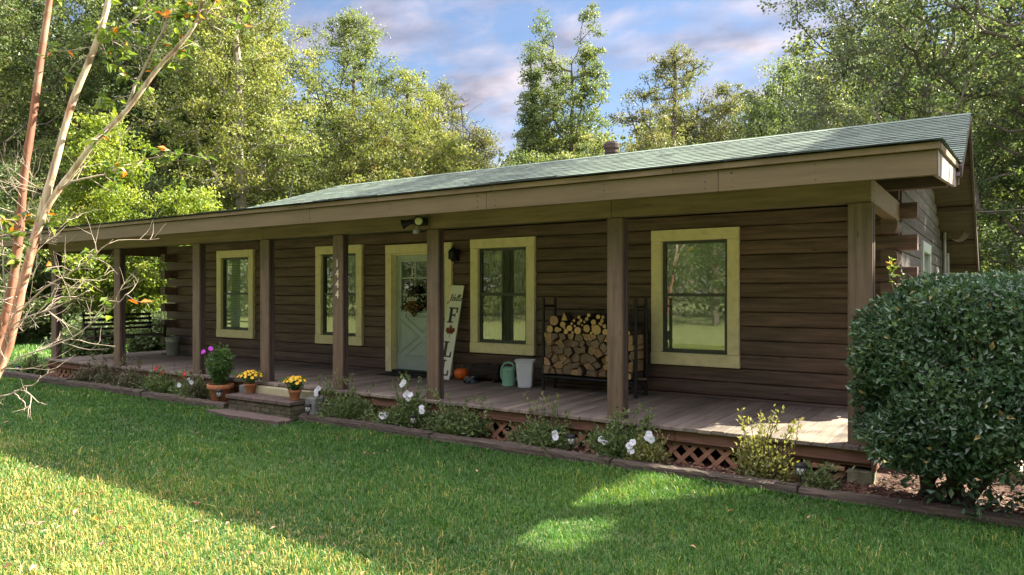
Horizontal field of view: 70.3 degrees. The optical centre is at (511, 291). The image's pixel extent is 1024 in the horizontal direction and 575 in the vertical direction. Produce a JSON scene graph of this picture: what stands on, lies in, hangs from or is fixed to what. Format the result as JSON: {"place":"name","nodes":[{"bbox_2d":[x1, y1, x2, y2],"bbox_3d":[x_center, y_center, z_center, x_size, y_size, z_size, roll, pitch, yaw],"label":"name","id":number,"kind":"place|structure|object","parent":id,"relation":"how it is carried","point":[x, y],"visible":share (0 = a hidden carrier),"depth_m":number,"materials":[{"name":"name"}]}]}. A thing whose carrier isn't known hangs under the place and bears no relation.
{"place":"outdoors","nodes":[
{"label":"outdoors","id":0,"kind":"place"},
{"bbox_2d":[0,329,1023,574],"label":"lawn ground","id":1,"kind":"structure","parent":0,"point":[294,513],"depth_m":5.93,"materials":[{"name":"green plant"}]},
{"bbox_2d":[0,163,46,338],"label":"woodland bush","id":2,"kind":"object","parent":1,"relation":"on","point":[3,169],"visible":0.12,"depth_m":28.41,"materials":[{"name":"green plant"}]},
{"bbox_2d":[2,370,72,386],"bbox_3d":[-10.022,1.826,15.225,3.013,0.202,0.173,0,0,34],"label":"landscape timber","id":3,"kind":"object","parent":1,"relation":"on","point":[60,381],"visible":0.68,"depth_m":15.03,"materials":[{"name":"brown wood"}]},
{"bbox_2d":[0,227,84,342],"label":"woodland bush","id":4,"kind":"object","parent":1,"relation":"on","point":[28,319],"visible":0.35,"depth_m":25.69,"materials":[{"name":"green plant"}]},
{"bbox_2d":[0,201,113,339],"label":"woodland bush","id":5,"kind":"object","parent":1,"relation":"on","point":[39,284],"visible":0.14,"depth_m":26.93,"materials":[{"name":"green plant"}]},
{"bbox_2d":[0,0,122,215],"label":"broadleaf tree","id":6,"kind":"object","parent":1,"relation":"on","point":[8,27],"visible":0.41,"depth_m":32.59,"materials":[{"name":"green plant"}]},
{"bbox_2d":[0,132,132,332],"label":"woodland bush","id":7,"kind":"object","parent":1,"relation":"on","point":[47,156],"visible":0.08,"depth_m":30.57,"materials":[{"name":"green plant"}]},
{"bbox_2d":[41,311,133,356],"bbox_3d":[-11.605,1.316,20.090,2.087,1.571,2.270,0,0,34],"label":"woodland bush","id":8,"kind":"object","parent":1,"relation":"on","point":[79,351],"visible":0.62,"depth_m":19.54,"materials":[{"name":"green plant"}]},
{"bbox_2d":[0,0,181,261],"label":"broadleaf tree","id":9,"kind":"object","parent":1,"relation":"on","point":[65,42],"visible":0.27,"depth_m":34.37,"materials":[{"name":"green plant"}]},
{"bbox_2d":[30,111,160,323],"bbox_3d":[-15.339,-2.464,26.993,4.521,8.726,4.409,0,0,-26],"label":"bright tree","id":10,"kind":"object","parent":1,"relation":"on","point":[104,210],"visible":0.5,"depth_m":26.78,"materials":[{"name":"green plant"}]},
{"bbox_2d":[65,380,147,396],"bbox_3d":[-7.646,1.833,13.634,2.692,0.190,0.176,0,0,34],"label":"landscape timber","id":11,"kind":"object","parent":1,"relation":"on","point":[109,388],"visible":0.72,"depth_m":13.50,"materials":[{"name":"brown wood"}]},
{"bbox_2d":[0,0,250,418],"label":"crape myrtle","id":12,"kind":"object","parent":1,"relation":"on","point":[13,299],"visible":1,"depth_m":5.93,"materials":[{"name":"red plant"}]},
{"bbox_2d":[42,370,237,399],"bbox_3d":[-7.446,1.838,14.451,8.140,0.074,1.480,0,0,34],"label":"mulch bed","id":13,"kind":"object","parent":1,"relation":"on","point":[49,374],"visible":0.04,"depth_m":16.03,"materials":[{"name":"brown wood"}]},
{"bbox_2d":[19,353,47,374],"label":"herb","id":14,"kind":"object","parent":13,"relation":"on","point":[30,363],"visible":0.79,"depth_m":15.97,"materials":[{"name":"green plant"}]},
{"bbox_2d":[67,359,95,381],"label":"herb","id":15,"kind":"object","parent":13,"relation":"on","point":[83,376],"visible":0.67,"depth_m":14.43,"materials":[{"name":"green plant"}]},
{"bbox_2d":[88,352,127,385],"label":"herb","id":16,"kind":"object","parent":13,"relation":"on","point":[100,377],"visible":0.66,"depth_m":13.97,"materials":[{"name":"green plant"}]},
{"bbox_2d":[107,357,151,388],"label":"herb","id":17,"kind":"object","parent":13,"relation":"on","point":[128,378],"visible":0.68,"depth_m":13.47,"materials":[{"name":"green plant"}]},
{"bbox_2d":[131,365,182,393],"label":"geranium","id":18,"kind":"object","parent":13,"relation":"on","point":[160,384],"visible":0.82,"depth_m":12.93,"materials":[{"name":"green plant"}]},
{"bbox_2d":[166,369,209,400],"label":"geranium","id":19,"kind":"object","parent":13,"relation":"on","point":[183,383],"visible":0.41,"depth_m":12.45,"materials":[{"name":"green plant"}]},
{"bbox_2d":[176,372,209,399],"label":"white wildflower","id":20,"kind":"object","parent":13,"relation":"on","point":[195,392],"visible":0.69,"depth_m":12.17,"materials":[{"name":"green plant"}]},
{"bbox_2d":[201,343,236,401],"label":"potted plant","id":21,"kind":"object","parent":13,"relation":"on","point":[220,370],"visible":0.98,"depth_m":11.82,"materials":[{"name":"green plant"}]},
{"bbox_2d":[15,0,276,260],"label":"broadleaf tree","id":22,"kind":"object","parent":1,"relation":"on","point":[155,140],"visible":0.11,"depth_m":36.67,"materials":[{"name":"green plant"}]},
{"bbox_2d":[126,257,170,329],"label":"woodland bush","id":23,"kind":"object","parent":1,"relation":"on","point":[133,296],"visible":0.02,"depth_m":28.81,"materials":[{"name":"green plant"}]},
{"bbox_2d":[126,304,175,352],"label":"woodland bush","id":24,"kind":"object","parent":1,"relation":"on","point":[143,343],"visible":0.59,"depth_m":20.82,"materials":[{"name":"green plant"}]},
{"bbox_2d":[125,166,197,331],"bbox_3d":[-16.046,-1.704,33.246,5.844,8.058,6.033,0,0,-25],"label":"woodland bush","id":25,"kind":"object","parent":1,"relation":"on","point":[152,183],"visible":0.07,"depth_m":32.52,"materials":[{"name":"green plant"}]},
{"bbox_2d":[126,185,234,317],"bbox_3d":[-11.942,-1.134,28.666,6.367,6.040,6.182,0,0,34],"label":"bright tree","id":26,"kind":"object","parent":1,"relation":"on","point":[190,200],"visible":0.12,"depth_m":27.32,"materials":[{"name":"green plant"}]},
{"bbox_2d":[141,391,228,408],"bbox_3d":[-5.513,1.842,12.206,2.423,0.174,0.175,0,0,34],"label":"landscape timber","id":27,"kind":"object","parent":1,"relation":"on","point":[167,397],"visible":0.69,"depth_m":12.10,"materials":[{"name":"brown wood"}]},
{"bbox_2d":[98,0,338,209],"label":"broadleaf tree","id":28,"kind":"object","parent":1,"relation":"on","point":[166,32],"visible":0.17,"depth_m":36.50,"materials":[{"name":"green plant"}]},
{"bbox_2d":[129,0,333,209],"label":"tall yellow tree","id":29,"kind":"object","parent":1,"relation":"on","point":[237,69],"visible":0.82,"depth_m":32.60,"materials":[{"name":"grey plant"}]},
{"bbox_2d":[206,409,291,425],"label":"paving slab","id":30,"kind":"structure","parent":1,"relation":"on","point":[251,416],"depth_m":10.59,"materials":[{"name":"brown stone"}]},
{"bbox_2d":[225,384,327,419],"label":"porch steps","id":31,"kind":"structure","parent":1,"relation":"on","point":[270,400],"depth_m":10.86,"materials":[{"name":"grey stone"}]},
{"bbox_2d":[231,369,274,392],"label":"potted plant","id":32,"kind":"object","parent":31,"relation":"on","point":[250,383],"visible":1,"depth_m":11.39,"materials":[{"name":"yellow plant"}]},
{"bbox_2d":[275,375,309,400],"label":"potted plant","id":33,"kind":"object","parent":31,"relation":"on","point":[295,391],"visible":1,"depth_m":10.62,"materials":[{"name":"yellow plant"}]},
{"bbox_2d":[245,5,430,203],"bbox_3d":[-9.503,-6.723,39.829,9.770,17.235,9.028,0,0,-40],"label":"broadleaf tree","id":34,"kind":"object","parent":1,"relation":"on","point":[345,22],"visible":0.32,"depth_m":38.79,"materials":[{"name":"green plant"}]},
{"bbox_2d":[299,413,434,439],"bbox_3d":[-2.025,1.844,9.868,2.465,0.166,0.176,0,0,34],"label":"landscape timber","id":35,"kind":"object","parent":1,"relation":"on","point":[379,427],"visible":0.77,"depth_m":9.75,"materials":[{"name":"brown wood"}]},
{"bbox_2d":[299,87,435,193],"bbox_3d":[-6.714,-3.926,35.356,7.586,11.631,7.796,0,0,16],"label":"broadleaf tree","id":36,"kind":"object","parent":1,"relation":"on","point":[378,154],"visible":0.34,"depth_m":34.18,"materials":[{"name":"green plant"}]},
{"bbox_2d":[321,64,460,184],"bbox_3d":[-6.523,-5.337,40.152,8.012,14.453,8.467,0,0,34],"label":"broadleaf tree","id":37,"kind":"object","parent":1,"relation":"on","point":[428,102],"visible":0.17,"depth_m":39.59,"materials":[{"name":"green plant"}]},
{"bbox_2d":[2,415,843,574],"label":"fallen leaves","id":38,"kind":"object","parent":1,"relation":"on","point":[121,527],"visible":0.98,"depth_m":5.75,"materials":[{"name":"brown plant"}]},
{"bbox_2d":[392,75,483,174],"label":"broadleaf tree","id":39,"kind":"object","parent":1,"relation":"on","point":[456,116],"visible":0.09,"depth_m":42.84,"materials":[{"name":"green plant"}]},
{"bbox_2d":[403,126,492,176],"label":"broadleaf tree","id":40,"kind":"object","parent":1,"relation":"on","point":[449,140],"visible":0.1,"depth_m":35.87,"materials":[{"name":"green plant"}]},
{"bbox_2d":[440,96,508,170],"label":"bare tree","id":41,"kind":"object","parent":1,"relation":"on","point":[470,133],"visible":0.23,"depth_m":39.92,"materials":[{"name":"grey plant"}]},
{"bbox_2d":[460,124,504,171],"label":"broadleaf tree","id":42,"kind":"object","parent":1,"relation":"on","point":[486,140],"visible":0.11,"depth_m":43.45,"materials":[{"name":"green plant"}]},
{"bbox_2d":[0,113,978,484],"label":"log cabin","id":43,"kind":"object","parent":1,"relation":"on","point":[756,271],"visible":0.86,"depth_m":10.28,"materials":[{"name":"brown wood"}]},
{"bbox_2d":[81,249,166,340],"bbox_3d":[-8.574,0.007,16.121,0.692,2.087,1.600,0,0,34],"label":"porch swing","id":44,"kind":"object","parent":43,"relation":"hanging from","point":[95,337],"visible":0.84,"depth_m":16.12,"materials":[{"name":"brown wood"}]},
{"bbox_2d":[161,336,179,354],"bbox_3d":[-7.742,1.243,16.578,0.338,0.410,0.352,0,0,34],"label":"pail","id":45,"kind":"object","parent":43,"relation":"on","point":[172,345],"visible":1,"depth_m":16.46,"materials":[{"name":"grey metal"}]},
{"bbox_2d":[216,249,255,338],"bbox_3d":[-5.936,0.055,15.772,1.277,1.890,0.223,0,0,34],"label":"window","id":46,"kind":"structure","parent":43,"relation":"in","point":[225,297],"depth_m":15.80,"materials":[{"name":"yellow wood"}]},
{"bbox_2d":[315,244,363,345],"bbox_3d":[-3.273,0.069,13.988,1.276,1.892,0.223,0,0,34],"label":"window","id":47,"kind":"structure","parent":43,"relation":"in","point":[323,263],"depth_m":14.04,"materials":[{"name":"yellow wood"}]},
{"bbox_2d":[377,371,426,377],"bbox_3d":[-1.837,1.440,12.582,0.980,0.014,0.460,0,0,34],"label":"doormat","id":48,"kind":"object","parent":43,"relation":"on","point":[412,375],"visible":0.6,"depth_m":12.54,"materials":[{"name":"black rubber"}]},
{"bbox_2d":[400,280,425,320],"bbox_3d":[-1.764,0.142,12.942,0.623,0.776,0.193,0,0,34],"label":"wreath","id":49,"kind":"object","parent":43,"relation":"attached to","point":[411,307],"depth_m":12.90,"materials":[{"name":"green plant"}]},
{"bbox_2d":[385,242,453,375],"bbox_3d":[-1.613,0.304,12.871,1.529,2.283,0.210,0,0,34],"label":"door","id":50,"kind":"structure","parent":43,"relation":"in","point":[405,338],"depth_m":13.09,"materials":[{"name":"teal wood"}]},
{"bbox_2d":[444,285,463,379],"bbox_3d":[-1.033,0.673,12.120,0.322,1.588,0.029,2,-12,34],"label":"board sign","id":51,"kind":"object","parent":43,"relation":"on","point":[453,313],"visible":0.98,"depth_m":12.12,"materials":[{"name":"white wood"}]},
{"bbox_2d":[454,365,468,379],"bbox_3d":[-0.828,1.321,11.906,0.238,0.253,0.244,0,0,34],"label":"pumpkin","id":52,"kind":"object","parent":43,"relation":"on","point":[461,373],"visible":0.88,"depth_m":11.82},
{"bbox_2d":[463,376,477,383],"bbox_3d":[-0.657,1.401,11.532,0.232,0.096,0.232,0,0,34],"label":"pet bowl","id":53,"kind":"object","parent":43,"relation":"on","point":[470,379],"visible":1,"depth_m":11.44,"materials":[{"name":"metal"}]},
{"bbox_2d":[470,362,504,382],"bbox_3d":[-0.385,1.298,11.695,0.540,0.305,0.280,0,0,34],"label":"bark log","id":54,"kind":"object","parent":43,"relation":"on","point":[483,371],"visible":0.9,"depth_m":11.60,"materials":[{"name":"brown wood"}]},
{"bbox_2d":[470,236,536,355],"bbox_3d":[-0.118,0.074,11.874,1.270,1.881,0.223,0,0,34],"label":"window","id":55,"kind":"structure","parent":43,"relation":"in","point":[503,272],"depth_m":11.91,"materials":[{"name":"yellow wood"}]},
{"bbox_2d":[500,362,516,385],"bbox_3d":[0.015,1.264,11.214,0.365,0.370,0.206,0,0,-17],"label":"watering can","id":56,"kind":"object","parent":43,"relation":"on","point":[507,375],"visible":0.93,"depth_m":11.12,"materials":[{"name":"green plastic"}]},
{"bbox_2d":[514,359,535,387],"bbox_3d":[0.198,1.228,11.007,0.304,0.442,0.297,0,0,6],"label":"waste bin","id":57,"kind":"object","parent":43,"relation":"on","point":[525,369],"visible":1,"depth_m":10.90,"materials":[{"name":"white plastic"}]},
{"bbox_2d":[541,298,647,397],"bbox_3d":[1.166,0.772,10.426,1.524,1.355,0.394,0,0,34],"label":"firewood rack","id":58,"kind":"object","parent":43,"relation":"on","point":[635,381],"visible":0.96,"depth_m":10.14,"materials":[{"name":"black metal"}]},
{"bbox_2d":[551,373,646,379],"bbox_3d":[1.171,1.210,10.464,1.615,0.021,0.090,0,0,34],"label":"support plank","id":59,"kind":"object","parent":58,"relation":"on","point":[606,377],"visible":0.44,"depth_m":10.30,"materials":[{"name":"brown wood"}]},
{"bbox_2d":[628,371,641,379],"bbox_3d":[1.666,1.150,10.027,0.131,0.095,0.382,0,0,34],"label":"firewood log","id":60,"kind":"object","parent":59,"relation":"on","point":[630,375],"visible":0.43,"depth_m":9.90,"materials":[{"name":"brown wood"}]},
{"bbox_2d":[628,359,643,372],"bbox_3d":[1.698,1.024,10.040,0.096,0.160,0.380,0,0,34],"label":"firewood log","id":61,"kind":"object","parent":60,"relation":"on","point":[631,366],"visible":0.74,"depth_m":9.89,"materials":[{"name":"brown wood"}]},
{"bbox_2d":[628,350,643,360],"bbox_3d":[1.730,0.887,10.083,0.088,0.139,0.366,0,0,34],"label":"firewood log","id":62,"kind":"object","parent":61,"relation":"on","point":[640,355],"visible":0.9,"depth_m":10.03,"materials":[{"name":"brown wood"}]},
{"bbox_2d":[628,343,643,350],"bbox_3d":[1.714,0.758,10.124,0.162,0.118,0.402,0,0,34],"label":"firewood log","id":63,"kind":"object","parent":62,"relation":"on","point":[631,347],"visible":0.47,"depth_m":9.96,"materials":[{"name":"brown wood"}]},
{"bbox_2d":[628,335,643,344],"bbox_3d":[1.705,0.666,10.037,0.076,0.135,0.394,0,0,34],"label":"firewood log","id":64,"kind":"object","parent":63,"relation":"on","point":[631,339],"visible":0.77,"depth_m":9.90,"materials":[{"name":"brown wood"}]},
{"bbox_2d":[651,227,739,368],"bbox_3d":[2.552,0.082,10.085,1.248,1.887,0.223,0,0,34],"label":"window","id":65,"kind":"structure","parent":43,"relation":"in","point":[695,284],"depth_m":10.10,"materials":[{"name":"yellow wood"}]},
{"bbox_2d":[920,240,930,278],"bbox_3d":[6.596,0.090,11.626,0.095,1.720,1.500,0,0,34],"label":"window","id":66,"kind":"structure","parent":43,"relation":"in","point":[925,247],"depth_m":11.71,"materials":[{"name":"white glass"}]},
{"bbox_2d":[0,0,1023,311],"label":"woods","id":67,"kind":"object","parent":1,"relation":"on","point":[652,124],"visible":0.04,"depth_m":46.69,"materials":[{"name":"green plant"}]},
{"bbox_2d":[429,433,613,466],"bbox_3d":[0.043,1.849,8.482,2.484,0.154,0.176,0,0,34],"label":"landscape timber","id":68,"kind":"object","parent":1,"relation":"on","point":[522,449],"visible":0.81,"depth_m":8.37,"materials":[{"name":"brown wood"}]},
{"bbox_2d":[502,40,551,164],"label":"narrow tree","id":69,"kind":"object","parent":1,"relation":"on","point":[531,96],"visible":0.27,"depth_m":39.44,"materials":[{"name":"green plant"}]},
{"bbox_2d":[38,374,1023,515],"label":"bark chips","id":70,"kind":"object","parent":1,"relation":"on","point":[862,485],"visible":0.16,"depth_m":6.77,"materials":[{"name":"brown wood"}]},
{"bbox_2d":[502,148,574,165],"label":"broadleaf tree","id":71,"kind":"object","parent":1,"relation":"on","point":[539,159],"visible":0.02,"depth_m":34.29,"materials":[{"name":"green plant"}]},
{"bbox_2d":[518,2,618,161],"bbox_3d":[2.888,-6.610,38.154,6.189,17.021,5.669,0,0,34],"label":"twin top tree","id":72,"kind":"object","parent":1,"relation":"on","point":[572,125],"visible":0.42,"depth_m":38.01,"materials":[{"name":"green plant"}]},
{"bbox_2d":[367,407,894,494],"bbox_3d":[0.504,1.838,9.124,7.520,0.075,1.480,0,0,34],"label":"mulch bed","id":73,"kind":"object","parent":1,"relation":"on","point":[716,455],"visible":0.09,"depth_m":7.85,"materials":[{"name":"brown wood"}]},
{"bbox_2d":[314,373,340,414],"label":"flowering shrub","id":74,"kind":"object","parent":73,"relation":"on","point":[316,391],"visible":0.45,"depth_m":10.60,"materials":[{"name":"green plant"}]},
{"bbox_2d":[311,369,378,420],"bbox_3d":[-2.269,1.495,10.350,1.230,0.742,0.708,0,0,34],"label":"azalea shrub","id":75,"kind":"object","parent":73,"relation":"on","point":[348,407],"visible":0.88,"depth_m":10.27,"materials":[{"name":"green plant"}]},
{"bbox_2d":[363,407,394,424],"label":"flowering shrub","id":76,"kind":"object","parent":73,"relation":"on","point":[374,419],"visible":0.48,"depth_m":9.81,"materials":[{"name":"green plant"}]},
{"bbox_2d":[377,371,435,432],"bbox_3d":[-1.281,1.456,9.735,0.937,0.818,0.729,0,0,34],"label":"flowering shrub","id":77,"kind":"object","parent":73,"relation":"on","point":[408,403],"visible":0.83,"depth_m":9.62,"materials":[{"name":"green plant"}]},
{"bbox_2d":[417,388,498,437],"bbox_3d":[-0.747,1.559,9.309,1.192,0.614,0.669,0,0,34],"label":"azalea shrub","id":78,"kind":"object","parent":73,"relation":"on","point":[457,423],"visible":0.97,"depth_m":9.17,"materials":[{"name":"green plant"}]},
{"bbox_2d":[502,391,583,453],"bbox_3d":[0.334,1.522,8.594,1.068,0.687,0.721,0,0,34],"label":"azalea shrub","id":79,"kind":"object","parent":73,"relation":"on","point":[544,434],"visible":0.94,"depth_m":8.49,"materials":[{"name":"green plant"}]},
{"bbox_2d":[566,434,575,450],"bbox_3d":[0.667,1.764,8.220,0.108,0.301,0.108,0,0,-4],"label":"solar path light","id":80,"kind":"object","parent":73,"relation":"on","point":[571,440],"visible":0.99,"depth_m":8.19,"materials":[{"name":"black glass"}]},
{"bbox_2d":[579,402,674,463],"bbox_3d":[1.204,1.541,7.950,1.154,0.648,0.676,0,0,34],"label":"flowering shrub","id":81,"kind":"object","parent":73,"relation":"on","point":[614,442],"visible":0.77,"depth_m":7.91,"materials":[{"name":"green plant"}]},
{"bbox_2d":[624,428,671,462],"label":"azalea shrub","id":82,"kind":"object","parent":73,"relation":"on","point":[648,452],"visible":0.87,"depth_m":7.69,"materials":[{"name":"green plant"}]},
{"bbox_2d":[727,404,804,483],"bbox_3d":[2.498,1.465,7.149,0.752,0.799,0.622,0,0,34],"label":"azalea shrub","id":83,"kind":"object","parent":73,"relation":"on","point":[763,465],"visible":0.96,"depth_m":7.08,"materials":[{"name":"green plant"}]},
{"bbox_2d":[789,459,843,490],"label":"azalea shrub","id":84,"kind":"object","parent":73,"relation":"on","point":[814,478],"visible":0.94,"depth_m":6.75,"materials":[{"name":"green plant"}]},
{"bbox_2d":[618,126,692,152],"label":"broadleaf tree","id":85,"kind":"object","parent":1,"relation":"on","point":[654,141],"visible":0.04,"depth_m":38.76,"materials":[{"name":"green plant"}]},
{"bbox_2d":[603,40,740,148],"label":"round crown tree","id":86,"kind":"object","parent":1,"relation":"on","point":[673,63],"visible":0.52,"depth_m":41.91,"materials":[{"name":"green plant"}]},
{"bbox_2d":[610,458,799,495],"bbox_3d":[1.866,1.853,7.258,1.896,0.150,0.166,0,0,34],"label":"landscape timber","id":87,"kind":"object","parent":1,"relation":"on","point":[739,480],"visible":0.74,"depth_m":7.14,"materials":[{"name":"brown wood"}]},
{"bbox_2d":[670,80,769,144],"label":"round crown tree","id":88,"kind":"object","parent":1,"relation":"on","point":[725,107],"visible":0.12,"depth_m":42.60,"materials":[{"name":"green plant"}]},
{"bbox_2d":[721,96,789,140],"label":"broadleaf tree","id":89,"kind":"object","parent":1,"relation":"on","point":[733,119],"visible":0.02,"depth_m":38.56,"materials":[{"name":"green plant"}]},
{"bbox_2d":[736,55,831,138],"bbox_3d":[13.524,-4.971,36.331,5.805,13.719,6.229,0,0,34],"label":"pointed tree","id":90,"kind":"object","parent":1,"relation":"on","point":[771,92],"visible":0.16,"depth_m":36.01,"materials":[{"name":"green plant"}]},
{"bbox_2d":[795,462,806,485],"bbox_3d":[2.719,1.764,6.845,0.108,0.301,0.108,0,0,16],"label":"solar path light","id":91,"kind":"object","parent":1,"relation":"on","point":[800,469],"visible":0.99,"depth_m":6.82,"materials":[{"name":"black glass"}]},
{"bbox_2d":[786,90,869,133],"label":"broadleaf tree","id":92,"kind":"object","parent":1,"relation":"on","point":[834,126],"visible":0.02,"depth_m":34.54,"materials":[{"name":"green plant"}]},
{"bbox_2d":[752,0,1023,227],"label":"shade tree","id":93,"kind":"object","parent":1,"relation":"on","point":[843,30],"visible":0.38,"depth_m":25.34,"materials":[{"name":"green plant"}]},
{"bbox_2d":[797,486,1023,529],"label":"landscape timber","id":94,"kind":"object","parent":1,"relation":"on","point":[934,509],"visible":0.73,"depth_m":6.17,"materials":[{"name":"brown wood"}]},
{"bbox_2d":[815,4,1021,276],"bbox_3d":[16.425,-4.873,30.222,9.686,13.533,9.434,0,0,34],"label":"broadleaf tree","id":95,"kind":"object","parent":1,"relation":"on","point":[902,111],"visible":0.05,"depth_m":28.80,"materials":[{"name":"green plant"}]},
{"bbox_2d":[844,257,1023,520],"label":"clipped bush","id":96,"kind":"object","parent":1,"relation":"on","point":[901,353],"visible":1,"depth_m":5.87,"materials":[{"name":"green plant"}]},
{"bbox_2d":[848,0,1023,271],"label":"shade tree","id":97,"kind":"object","parent":1,"relation":"on","point":[1014,95],"visible":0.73,"depth_m":21.99,"materials":[{"name":"green plant"}]},
{"bbox_2d":[880,427,1023,515],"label":"mulch bed","id":98,"kind":"object","parent":1,"relation":"on","point":[1000,488],"visible":0.11,"depth_m":6.73,"materials":[{"name":"brown wood"}]},
{"bbox_2d":[969,82,1023,273],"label":"broadleaf tree","id":99,"kind":"object","parent":1,"relation":"on","point":[1008,161],"visible":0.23,"depth_m":24.88,"materials":[{"name":"green plant"}]},
{"bbox_2d":[992,242,1023,278],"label":"woodland bush","id":100,"kind":"object","parent":1,"relation":"on","point":[1015,269],"visible":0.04,"depth_m":19.98,"materials":[{"name":"green plant"}]},
{"bbox_2d":[21,0,1023,258],"label":"sky","id":101,"kind":"structure","parent":0,"point":[475,44],"materials":[{"name":"blue"}]},
{"bbox_2d":[552,345,558,354],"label":"firewood log","id":102,"kind":"object","parent":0,"point":[555,348],"visible":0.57,"depth_m":10.59,"materials":[{"name":"brown wood"}]},
{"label":"firewood log","id":103,"kind":"object","parent":102,"relation":"on","visible":0},
{"bbox_2d":[551,332,563,340],"bbox_3d":[0.726,0.658,10.656,0.116,0.127,0.399,0,0,34],"label":"firewood log","id":104,"kind":"object","parent":103,"relation":"on","point":[554,336],"visible":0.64,"depth_m":10.50,"materials":[{"name":"brown wood"}]},
{"bbox_2d":[554,326,563,332],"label":"firewood log","id":105,"kind":"object","parent":104,"relation":"on","point":[556,329],"visible":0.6,"depth_m":10.51,"materials":[{"name":"brown wood"}]},
{"bbox_2d":[550,315,570,325],"bbox_3d":[0.716,0.424,10.694,0.154,0.147,0.390,0,0,34],"label":"firewood log","id":106,"kind":"object","parent":105,"relation":"on","point":[555,320],"visible":0.65,"depth_m":10.54,"materials":[{"name":"brown wood"}]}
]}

